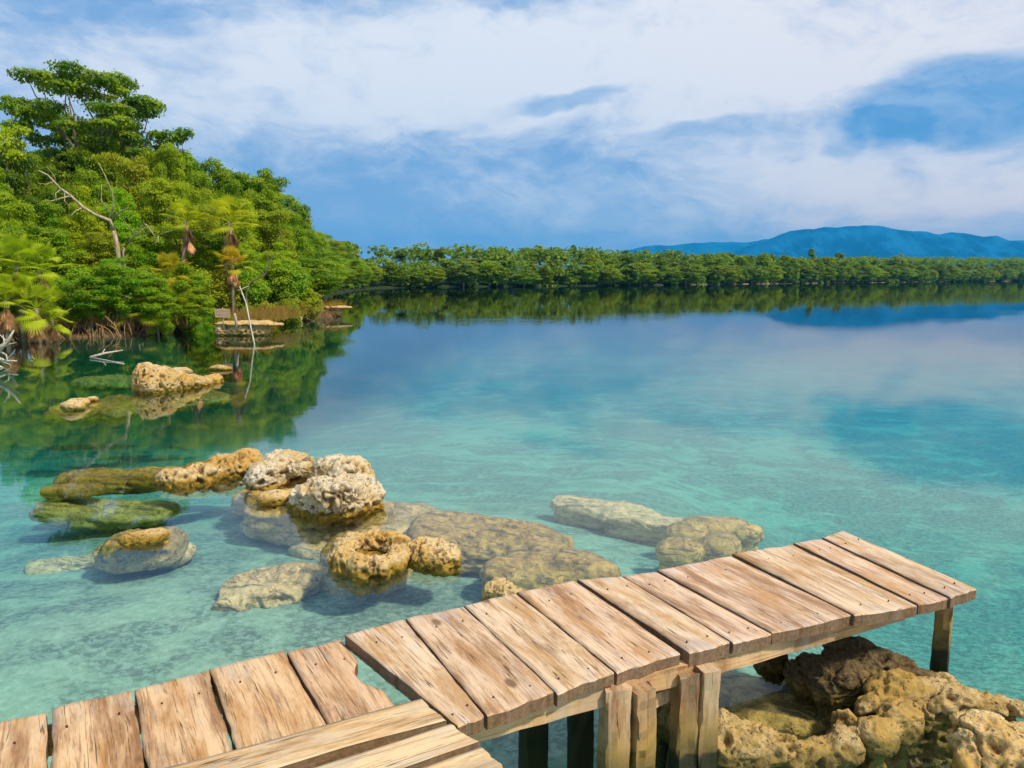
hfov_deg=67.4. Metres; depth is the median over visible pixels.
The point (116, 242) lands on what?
bare tree
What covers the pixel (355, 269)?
broadleaf tree
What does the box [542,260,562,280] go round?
broadleaf tree
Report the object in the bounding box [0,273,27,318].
broadleaf tree
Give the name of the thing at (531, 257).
tall tree
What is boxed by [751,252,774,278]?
broadleaf tree
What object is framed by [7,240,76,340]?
fan palm
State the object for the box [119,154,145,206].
broadleaf tree
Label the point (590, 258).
broadleaf tree
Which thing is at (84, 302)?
shrub
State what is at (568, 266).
broadleaf tree
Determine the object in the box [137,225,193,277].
broadleaf tree
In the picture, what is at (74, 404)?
flat rock
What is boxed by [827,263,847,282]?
broadleaf tree
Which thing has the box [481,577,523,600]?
rock
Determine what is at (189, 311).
shrub
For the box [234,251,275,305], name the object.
bare tree
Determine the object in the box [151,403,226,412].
submerged rock
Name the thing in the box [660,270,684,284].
broadleaf tree
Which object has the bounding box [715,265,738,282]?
broadleaf tree
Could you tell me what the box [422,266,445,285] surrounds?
broadleaf tree
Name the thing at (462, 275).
broadleaf tree
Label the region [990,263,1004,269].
broadleaf tree
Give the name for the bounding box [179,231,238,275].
broadleaf tree
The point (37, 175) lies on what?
broadleaf tree
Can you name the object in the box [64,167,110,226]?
broadleaf tree
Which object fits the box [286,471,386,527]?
boulder
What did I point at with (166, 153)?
broadleaf tree
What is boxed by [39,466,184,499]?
submerged rock
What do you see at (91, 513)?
submerged rock
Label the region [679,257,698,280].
broadleaf tree
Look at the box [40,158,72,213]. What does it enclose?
broadleaf tree
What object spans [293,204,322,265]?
broadleaf tree
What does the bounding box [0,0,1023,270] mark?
sky
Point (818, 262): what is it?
broadleaf tree
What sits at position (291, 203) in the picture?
broadleaf tree
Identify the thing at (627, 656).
pier
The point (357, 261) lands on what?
broadleaf tree
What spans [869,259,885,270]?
broadleaf tree
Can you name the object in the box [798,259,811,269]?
broadleaf tree
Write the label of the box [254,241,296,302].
broadleaf tree
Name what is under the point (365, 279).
broadleaf tree
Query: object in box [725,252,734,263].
tall tree
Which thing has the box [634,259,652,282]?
broadleaf tree
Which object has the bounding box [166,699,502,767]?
walkway
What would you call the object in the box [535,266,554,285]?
broadleaf tree
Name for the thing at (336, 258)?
broadleaf tree
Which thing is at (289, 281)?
shrub
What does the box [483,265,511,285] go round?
broadleaf tree
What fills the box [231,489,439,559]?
submerged rock
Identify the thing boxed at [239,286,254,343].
leaning pole
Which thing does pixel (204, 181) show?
broadleaf tree
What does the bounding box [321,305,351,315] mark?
ledge rock
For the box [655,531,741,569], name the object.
submerged rock
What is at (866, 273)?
broadleaf tree
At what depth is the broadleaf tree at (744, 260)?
271.62 m
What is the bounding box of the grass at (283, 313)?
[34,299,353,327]
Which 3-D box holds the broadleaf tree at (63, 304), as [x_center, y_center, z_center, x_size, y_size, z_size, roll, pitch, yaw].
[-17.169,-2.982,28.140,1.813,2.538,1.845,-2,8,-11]
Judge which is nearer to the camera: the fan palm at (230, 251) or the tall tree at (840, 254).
the fan palm at (230, 251)
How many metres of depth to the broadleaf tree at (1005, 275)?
482.26 m
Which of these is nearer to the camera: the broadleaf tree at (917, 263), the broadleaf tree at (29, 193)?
the broadleaf tree at (29, 193)
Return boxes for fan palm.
[0,230,59,341]
[0,252,30,282]
[0,274,39,343]
[0,274,69,342]
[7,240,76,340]
[32,301,75,341]
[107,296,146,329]
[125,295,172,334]
[145,251,193,322]
[147,280,182,328]
[161,196,214,262]
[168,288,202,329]
[198,192,262,308]
[213,243,252,312]
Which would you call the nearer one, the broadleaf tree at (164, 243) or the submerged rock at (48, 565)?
the submerged rock at (48, 565)
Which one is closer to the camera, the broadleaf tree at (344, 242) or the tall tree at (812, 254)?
the broadleaf tree at (344, 242)
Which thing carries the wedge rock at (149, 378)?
in the water
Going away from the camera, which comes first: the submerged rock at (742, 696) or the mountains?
the submerged rock at (742, 696)
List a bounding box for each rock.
[23,554,96,574]
[28,497,180,529]
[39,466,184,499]
[44,408,152,424]
[59,398,90,410]
[87,396,98,401]
[91,526,196,573]
[117,528,169,547]
[131,362,223,393]
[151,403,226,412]
[153,447,262,496]
[172,367,192,373]
[209,365,231,369]
[212,561,322,611]
[215,320,283,335]
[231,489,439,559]
[243,487,396,534]
[256,488,292,506]
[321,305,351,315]
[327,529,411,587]
[406,510,621,590]
[406,536,461,576]
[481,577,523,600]
[550,495,686,545]
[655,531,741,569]
[655,636,1023,767]
[665,516,763,551]
[718,672,826,739]
[856,748,952,767]
[945,709,1023,767]
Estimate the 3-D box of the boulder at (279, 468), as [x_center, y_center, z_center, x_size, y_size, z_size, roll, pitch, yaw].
[-2.042,0.972,7.880,1.314,0.573,0.795,0,8,0]
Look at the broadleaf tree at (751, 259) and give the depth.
278.59 m
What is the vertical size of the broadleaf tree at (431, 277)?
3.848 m
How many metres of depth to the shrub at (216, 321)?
29.56 m
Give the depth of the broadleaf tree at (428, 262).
183.34 m
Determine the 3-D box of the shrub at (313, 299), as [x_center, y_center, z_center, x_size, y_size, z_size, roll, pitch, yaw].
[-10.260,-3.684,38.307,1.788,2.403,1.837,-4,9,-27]
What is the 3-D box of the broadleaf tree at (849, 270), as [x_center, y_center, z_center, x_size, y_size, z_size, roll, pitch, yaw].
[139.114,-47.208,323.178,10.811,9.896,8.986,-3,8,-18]
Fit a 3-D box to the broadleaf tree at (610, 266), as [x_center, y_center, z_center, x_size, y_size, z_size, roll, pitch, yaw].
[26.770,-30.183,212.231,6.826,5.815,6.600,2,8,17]
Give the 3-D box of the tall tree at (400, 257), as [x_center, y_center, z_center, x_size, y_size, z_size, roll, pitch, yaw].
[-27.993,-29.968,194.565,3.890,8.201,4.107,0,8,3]
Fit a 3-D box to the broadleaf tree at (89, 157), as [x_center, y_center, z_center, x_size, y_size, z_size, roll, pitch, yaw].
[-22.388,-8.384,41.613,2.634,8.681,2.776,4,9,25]
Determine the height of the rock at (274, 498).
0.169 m
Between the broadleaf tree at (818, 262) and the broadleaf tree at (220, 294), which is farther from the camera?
the broadleaf tree at (818, 262)
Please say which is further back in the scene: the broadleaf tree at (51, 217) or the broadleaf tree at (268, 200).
the broadleaf tree at (268, 200)
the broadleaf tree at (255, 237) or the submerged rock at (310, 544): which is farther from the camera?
the broadleaf tree at (255, 237)
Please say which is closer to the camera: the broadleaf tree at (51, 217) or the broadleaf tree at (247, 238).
the broadleaf tree at (51, 217)
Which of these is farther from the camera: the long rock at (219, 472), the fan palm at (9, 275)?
the fan palm at (9, 275)
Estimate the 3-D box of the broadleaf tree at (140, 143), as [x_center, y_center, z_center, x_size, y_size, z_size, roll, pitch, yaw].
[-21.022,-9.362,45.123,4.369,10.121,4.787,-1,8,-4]
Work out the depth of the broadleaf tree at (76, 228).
33.51 m
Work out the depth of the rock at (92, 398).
13.16 m
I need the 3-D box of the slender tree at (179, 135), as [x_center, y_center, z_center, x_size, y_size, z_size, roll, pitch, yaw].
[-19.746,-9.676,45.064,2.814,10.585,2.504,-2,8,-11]
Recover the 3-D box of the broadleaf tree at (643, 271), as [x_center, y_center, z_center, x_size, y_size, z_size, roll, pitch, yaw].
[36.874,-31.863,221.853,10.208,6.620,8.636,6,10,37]
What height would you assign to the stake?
0.468 m
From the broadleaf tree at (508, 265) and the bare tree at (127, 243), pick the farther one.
the broadleaf tree at (508, 265)
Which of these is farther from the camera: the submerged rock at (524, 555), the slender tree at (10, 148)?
the slender tree at (10, 148)
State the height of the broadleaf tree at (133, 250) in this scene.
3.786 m
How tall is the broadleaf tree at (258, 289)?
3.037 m
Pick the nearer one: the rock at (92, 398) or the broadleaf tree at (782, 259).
the rock at (92, 398)
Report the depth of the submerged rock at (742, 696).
3.98 m
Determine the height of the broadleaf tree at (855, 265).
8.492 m
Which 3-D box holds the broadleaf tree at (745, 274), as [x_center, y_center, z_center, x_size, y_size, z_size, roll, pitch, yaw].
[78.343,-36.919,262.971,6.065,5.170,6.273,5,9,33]
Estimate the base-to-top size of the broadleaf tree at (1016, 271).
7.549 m
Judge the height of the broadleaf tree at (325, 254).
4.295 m
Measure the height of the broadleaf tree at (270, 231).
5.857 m
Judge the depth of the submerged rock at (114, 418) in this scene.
12.89 m
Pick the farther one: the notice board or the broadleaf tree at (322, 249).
the broadleaf tree at (322, 249)
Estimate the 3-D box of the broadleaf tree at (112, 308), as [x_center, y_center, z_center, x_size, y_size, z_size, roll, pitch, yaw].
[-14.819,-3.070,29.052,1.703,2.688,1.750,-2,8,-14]
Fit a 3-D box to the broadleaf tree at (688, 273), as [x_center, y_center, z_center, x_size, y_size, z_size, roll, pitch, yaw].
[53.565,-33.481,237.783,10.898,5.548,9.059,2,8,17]
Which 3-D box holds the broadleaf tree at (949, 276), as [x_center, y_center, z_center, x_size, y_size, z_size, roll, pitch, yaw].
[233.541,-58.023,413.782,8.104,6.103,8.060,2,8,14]
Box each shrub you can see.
[53,274,115,331]
[83,256,145,330]
[122,272,176,319]
[139,288,181,334]
[158,263,208,311]
[173,294,217,332]
[189,307,214,334]
[209,314,233,332]
[242,302,255,317]
[257,300,280,327]
[266,261,314,303]
[273,295,302,323]
[299,288,323,319]
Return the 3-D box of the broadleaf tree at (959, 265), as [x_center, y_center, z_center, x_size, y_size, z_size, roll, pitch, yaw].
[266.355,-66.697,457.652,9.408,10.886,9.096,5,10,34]
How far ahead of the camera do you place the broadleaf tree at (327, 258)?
71.50 m
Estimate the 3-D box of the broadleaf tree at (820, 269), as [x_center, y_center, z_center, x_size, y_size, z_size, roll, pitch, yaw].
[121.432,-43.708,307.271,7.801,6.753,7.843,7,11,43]
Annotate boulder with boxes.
[242,449,374,490]
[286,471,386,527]
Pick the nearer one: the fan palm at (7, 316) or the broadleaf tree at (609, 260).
the fan palm at (7, 316)
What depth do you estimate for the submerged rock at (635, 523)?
7.91 m
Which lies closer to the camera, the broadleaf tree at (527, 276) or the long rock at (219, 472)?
the long rock at (219, 472)
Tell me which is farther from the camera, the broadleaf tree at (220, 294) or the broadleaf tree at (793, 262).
the broadleaf tree at (793, 262)
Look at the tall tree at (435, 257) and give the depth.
200.04 m
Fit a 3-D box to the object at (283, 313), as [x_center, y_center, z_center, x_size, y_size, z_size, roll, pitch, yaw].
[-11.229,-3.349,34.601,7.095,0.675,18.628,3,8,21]
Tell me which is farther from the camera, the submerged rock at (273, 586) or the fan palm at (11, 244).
the fan palm at (11, 244)
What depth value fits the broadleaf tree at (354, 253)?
160.61 m
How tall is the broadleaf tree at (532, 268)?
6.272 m
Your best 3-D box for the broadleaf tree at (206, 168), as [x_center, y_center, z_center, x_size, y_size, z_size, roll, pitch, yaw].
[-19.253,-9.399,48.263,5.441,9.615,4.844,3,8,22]
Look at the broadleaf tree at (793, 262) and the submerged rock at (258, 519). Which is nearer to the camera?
the submerged rock at (258, 519)
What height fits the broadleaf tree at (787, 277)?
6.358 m
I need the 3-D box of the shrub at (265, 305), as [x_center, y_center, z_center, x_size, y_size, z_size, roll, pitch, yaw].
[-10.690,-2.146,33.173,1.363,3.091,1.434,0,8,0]
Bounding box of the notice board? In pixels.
[215,308,229,327]
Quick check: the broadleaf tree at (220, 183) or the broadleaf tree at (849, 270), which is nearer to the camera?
the broadleaf tree at (220, 183)
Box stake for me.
[234,313,237,326]
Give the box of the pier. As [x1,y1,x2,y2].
[0,530,975,767]
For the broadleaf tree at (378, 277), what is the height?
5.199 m
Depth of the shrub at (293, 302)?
35.67 m
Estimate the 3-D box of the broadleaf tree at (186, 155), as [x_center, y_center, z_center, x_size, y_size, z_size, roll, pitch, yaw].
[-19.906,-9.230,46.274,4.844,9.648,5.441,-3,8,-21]
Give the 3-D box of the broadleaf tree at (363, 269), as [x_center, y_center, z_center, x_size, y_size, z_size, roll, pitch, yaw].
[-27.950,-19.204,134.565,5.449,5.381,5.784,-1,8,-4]
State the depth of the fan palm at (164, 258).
29.81 m
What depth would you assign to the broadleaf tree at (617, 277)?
209.44 m
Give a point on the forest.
(542, 253)
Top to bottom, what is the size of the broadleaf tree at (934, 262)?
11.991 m
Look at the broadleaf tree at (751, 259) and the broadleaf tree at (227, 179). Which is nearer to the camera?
the broadleaf tree at (227, 179)
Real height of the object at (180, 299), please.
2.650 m
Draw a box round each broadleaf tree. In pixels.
[0,149,42,227]
[0,168,16,220]
[0,191,37,229]
[0,225,67,272]
[0,231,33,273]
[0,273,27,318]
[21,149,50,199]
[22,111,114,198]
[23,199,66,272]
[24,268,70,321]
[33,231,92,317]
[35,163,72,226]
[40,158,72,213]
[61,185,113,252]
[62,262,93,316]
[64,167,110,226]
[65,145,121,200]
[69,230,136,314]
[76,117,152,159]
[96,150,152,240]
[98,187,145,253]
[100,273,133,319]
[112,231,161,271]
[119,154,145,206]
[124,139,189,180]
[130,265,173,309]
[134,174,192,250]
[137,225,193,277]
[139,138,186,192]
[142,160,181,220]
[172,148,213,206]
[173,170,220,222]
[173,265,215,308]
[176,187,220,265]
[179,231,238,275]
[184,155,236,195]
[184,171,214,203]
[205,268,240,308]
[207,166,257,194]
[208,196,260,261]
[209,178,256,233]
[210,169,285,223]
[218,242,267,291]
[221,173,248,200]
[235,266,272,312]
[239,230,266,252]
[241,186,286,303]
[252,208,301,263]
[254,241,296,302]
[264,258,348,294]
[277,212,313,264]
[280,193,318,249]
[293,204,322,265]
[315,231,330,250]
[317,260,353,294]
[319,236,328,251]
[319,251,341,281]
[320,255,344,279]
[321,257,345,281]
[325,240,355,259]
[327,247,343,257]
[329,239,348,258]
[337,262,359,289]
[338,258,350,268]
[344,246,359,259]
[345,263,364,288]
[347,259,365,280]
[347,259,367,287]
[356,263,374,283]
[366,263,382,286]
[368,263,388,283]
[379,262,409,285]
[399,271,430,286]
[409,261,432,273]
[417,270,446,285]
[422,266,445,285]
[438,259,456,283]
[447,263,481,286]
[455,258,478,276]
[475,258,487,280]
[475,260,508,285]
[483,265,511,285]
[497,260,514,281]
[509,270,541,285]
[517,261,537,274]
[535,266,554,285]
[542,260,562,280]
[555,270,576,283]
[565,265,579,280]
[574,264,599,283]
[584,253,604,282]
[598,264,619,283]
[598,270,625,284]
[603,255,619,267]
[613,250,639,271]
[619,264,639,284]
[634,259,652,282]
[634,262,656,283]
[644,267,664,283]
[651,255,669,282]
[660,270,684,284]
[664,262,680,270]
[675,267,701,284]
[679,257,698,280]
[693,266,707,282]
[699,262,717,268]
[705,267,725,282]
[706,257,727,271]
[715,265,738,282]
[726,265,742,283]
[733,256,753,269]
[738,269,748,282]
[739,255,755,265]
[743,266,767,283]
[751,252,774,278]
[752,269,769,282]
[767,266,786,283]
[774,255,801,266]
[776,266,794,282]
[783,258,801,281]
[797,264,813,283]
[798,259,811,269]
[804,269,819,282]
[805,259,816,266]
[811,259,825,266]
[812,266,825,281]
[822,257,835,266]
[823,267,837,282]
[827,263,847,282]
[836,260,855,282]
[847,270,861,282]
[849,263,861,269]
[854,266,875,282]
[855,259,871,268]
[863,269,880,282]
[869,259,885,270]
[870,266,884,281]
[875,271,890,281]
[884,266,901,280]
[885,259,900,266]
[892,253,908,266]
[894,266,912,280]
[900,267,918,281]
[905,261,914,271]
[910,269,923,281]
[911,260,930,269]
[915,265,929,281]
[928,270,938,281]
[929,260,938,269]
[931,263,949,281]
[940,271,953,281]
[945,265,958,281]
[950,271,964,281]
[956,263,966,269]
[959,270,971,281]
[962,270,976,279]
[965,262,975,269]
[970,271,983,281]
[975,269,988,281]
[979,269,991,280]
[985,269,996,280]
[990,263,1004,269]
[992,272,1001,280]
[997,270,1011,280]
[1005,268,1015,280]
[1006,260,1020,271]
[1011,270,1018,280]
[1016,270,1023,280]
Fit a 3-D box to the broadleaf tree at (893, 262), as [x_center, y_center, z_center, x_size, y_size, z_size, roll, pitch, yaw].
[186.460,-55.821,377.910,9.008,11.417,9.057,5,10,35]
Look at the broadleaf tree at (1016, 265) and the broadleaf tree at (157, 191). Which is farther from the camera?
the broadleaf tree at (1016, 265)
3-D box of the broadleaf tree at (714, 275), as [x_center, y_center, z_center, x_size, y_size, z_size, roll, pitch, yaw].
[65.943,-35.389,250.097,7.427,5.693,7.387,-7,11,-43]
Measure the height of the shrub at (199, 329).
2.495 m
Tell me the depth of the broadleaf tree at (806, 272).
292.50 m
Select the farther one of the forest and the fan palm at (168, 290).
the forest
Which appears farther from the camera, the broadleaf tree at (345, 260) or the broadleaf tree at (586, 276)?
the broadleaf tree at (586, 276)
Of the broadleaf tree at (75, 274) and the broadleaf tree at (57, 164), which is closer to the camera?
the broadleaf tree at (75, 274)
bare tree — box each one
[38,163,128,318]
[122,220,171,266]
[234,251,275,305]
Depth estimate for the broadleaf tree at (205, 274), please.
30.75 m
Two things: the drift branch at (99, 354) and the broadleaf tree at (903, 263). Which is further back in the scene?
the broadleaf tree at (903, 263)
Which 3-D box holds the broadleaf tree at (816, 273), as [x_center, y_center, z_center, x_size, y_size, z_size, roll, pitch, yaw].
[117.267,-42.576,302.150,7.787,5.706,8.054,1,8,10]
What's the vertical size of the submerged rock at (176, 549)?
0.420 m
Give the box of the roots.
[2,303,343,341]
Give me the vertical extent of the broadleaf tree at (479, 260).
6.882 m
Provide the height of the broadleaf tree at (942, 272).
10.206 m
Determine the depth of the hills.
10089.34 m
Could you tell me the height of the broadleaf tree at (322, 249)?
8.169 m
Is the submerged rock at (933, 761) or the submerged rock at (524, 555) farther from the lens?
the submerged rock at (524, 555)
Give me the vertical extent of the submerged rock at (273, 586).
0.392 m
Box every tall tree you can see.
[6,58,166,190]
[395,249,407,264]
[429,249,447,263]
[524,253,535,260]
[665,250,682,258]
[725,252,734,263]
[808,249,815,257]
[834,252,844,259]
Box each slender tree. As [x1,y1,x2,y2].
[0,94,43,180]
[0,124,33,184]
[146,127,194,171]
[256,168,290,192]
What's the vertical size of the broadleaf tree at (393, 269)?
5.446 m
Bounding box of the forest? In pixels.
[330,239,1023,289]
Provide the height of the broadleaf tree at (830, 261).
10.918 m
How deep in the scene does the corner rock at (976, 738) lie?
3.27 m
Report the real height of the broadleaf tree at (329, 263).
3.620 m
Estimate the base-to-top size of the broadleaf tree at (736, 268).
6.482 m
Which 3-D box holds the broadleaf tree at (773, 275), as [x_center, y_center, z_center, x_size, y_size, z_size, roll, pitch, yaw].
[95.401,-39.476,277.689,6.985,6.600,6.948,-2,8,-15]
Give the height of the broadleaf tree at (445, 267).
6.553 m
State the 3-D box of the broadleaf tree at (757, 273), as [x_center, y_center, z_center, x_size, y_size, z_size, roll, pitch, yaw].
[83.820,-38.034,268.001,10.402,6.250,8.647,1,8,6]
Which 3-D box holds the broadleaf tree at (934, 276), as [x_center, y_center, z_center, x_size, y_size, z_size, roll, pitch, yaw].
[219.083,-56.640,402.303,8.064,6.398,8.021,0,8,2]
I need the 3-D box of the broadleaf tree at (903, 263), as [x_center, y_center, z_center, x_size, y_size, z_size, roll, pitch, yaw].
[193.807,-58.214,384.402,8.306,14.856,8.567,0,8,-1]
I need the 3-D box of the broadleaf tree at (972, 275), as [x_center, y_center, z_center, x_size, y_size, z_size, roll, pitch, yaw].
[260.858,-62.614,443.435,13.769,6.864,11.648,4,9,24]
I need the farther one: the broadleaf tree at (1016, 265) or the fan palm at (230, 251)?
the broadleaf tree at (1016, 265)
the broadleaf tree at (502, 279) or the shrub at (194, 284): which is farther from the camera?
the broadleaf tree at (502, 279)
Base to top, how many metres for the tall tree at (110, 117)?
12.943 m
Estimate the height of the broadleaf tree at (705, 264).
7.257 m
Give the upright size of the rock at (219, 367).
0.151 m
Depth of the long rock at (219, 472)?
8.03 m
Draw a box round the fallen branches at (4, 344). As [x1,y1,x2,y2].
[0,330,16,367]
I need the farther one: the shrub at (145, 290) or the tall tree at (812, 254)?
the tall tree at (812, 254)
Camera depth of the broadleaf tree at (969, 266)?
461.24 m
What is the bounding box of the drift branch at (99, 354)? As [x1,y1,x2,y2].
[89,349,123,363]
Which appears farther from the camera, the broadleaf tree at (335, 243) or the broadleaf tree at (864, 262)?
the broadleaf tree at (864, 262)
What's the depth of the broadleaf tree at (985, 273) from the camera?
455.93 m
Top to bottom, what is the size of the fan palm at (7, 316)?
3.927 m
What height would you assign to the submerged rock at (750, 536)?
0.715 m
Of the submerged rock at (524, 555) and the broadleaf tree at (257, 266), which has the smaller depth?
the submerged rock at (524, 555)
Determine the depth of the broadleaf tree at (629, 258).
225.54 m
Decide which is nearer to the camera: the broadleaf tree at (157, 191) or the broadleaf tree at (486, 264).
the broadleaf tree at (157, 191)
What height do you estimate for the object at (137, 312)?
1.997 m
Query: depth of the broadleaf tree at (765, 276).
271.72 m
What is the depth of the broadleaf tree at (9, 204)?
32.07 m
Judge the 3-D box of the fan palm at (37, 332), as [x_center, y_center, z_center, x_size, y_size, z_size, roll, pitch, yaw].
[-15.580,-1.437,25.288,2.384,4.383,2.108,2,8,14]
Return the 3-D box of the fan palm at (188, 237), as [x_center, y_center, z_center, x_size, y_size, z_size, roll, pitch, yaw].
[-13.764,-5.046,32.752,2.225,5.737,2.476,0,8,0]
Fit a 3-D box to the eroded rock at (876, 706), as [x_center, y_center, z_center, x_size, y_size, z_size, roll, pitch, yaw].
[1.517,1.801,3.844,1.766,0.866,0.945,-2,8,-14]
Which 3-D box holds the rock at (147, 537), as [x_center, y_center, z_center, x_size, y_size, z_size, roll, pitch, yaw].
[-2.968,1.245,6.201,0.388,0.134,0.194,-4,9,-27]
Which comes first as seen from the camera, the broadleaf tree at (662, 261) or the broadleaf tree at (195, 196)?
the broadleaf tree at (195, 196)
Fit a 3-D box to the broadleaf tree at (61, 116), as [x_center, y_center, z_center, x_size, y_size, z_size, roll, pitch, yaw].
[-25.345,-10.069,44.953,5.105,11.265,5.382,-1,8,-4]
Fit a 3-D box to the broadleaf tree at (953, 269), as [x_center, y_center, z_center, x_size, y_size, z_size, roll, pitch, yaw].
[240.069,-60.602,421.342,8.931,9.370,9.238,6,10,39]
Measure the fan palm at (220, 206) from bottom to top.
6.189 m
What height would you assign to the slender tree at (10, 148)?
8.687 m
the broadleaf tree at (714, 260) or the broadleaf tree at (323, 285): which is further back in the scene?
the broadleaf tree at (714, 260)
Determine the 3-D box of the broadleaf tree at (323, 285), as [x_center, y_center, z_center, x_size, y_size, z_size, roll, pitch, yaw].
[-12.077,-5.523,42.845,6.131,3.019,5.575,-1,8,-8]
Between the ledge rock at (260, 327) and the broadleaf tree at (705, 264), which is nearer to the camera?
the ledge rock at (260, 327)
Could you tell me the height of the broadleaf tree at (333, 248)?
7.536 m
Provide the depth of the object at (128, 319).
28.34 m
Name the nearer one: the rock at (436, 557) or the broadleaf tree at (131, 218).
the rock at (436, 557)
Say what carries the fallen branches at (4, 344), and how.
in the water

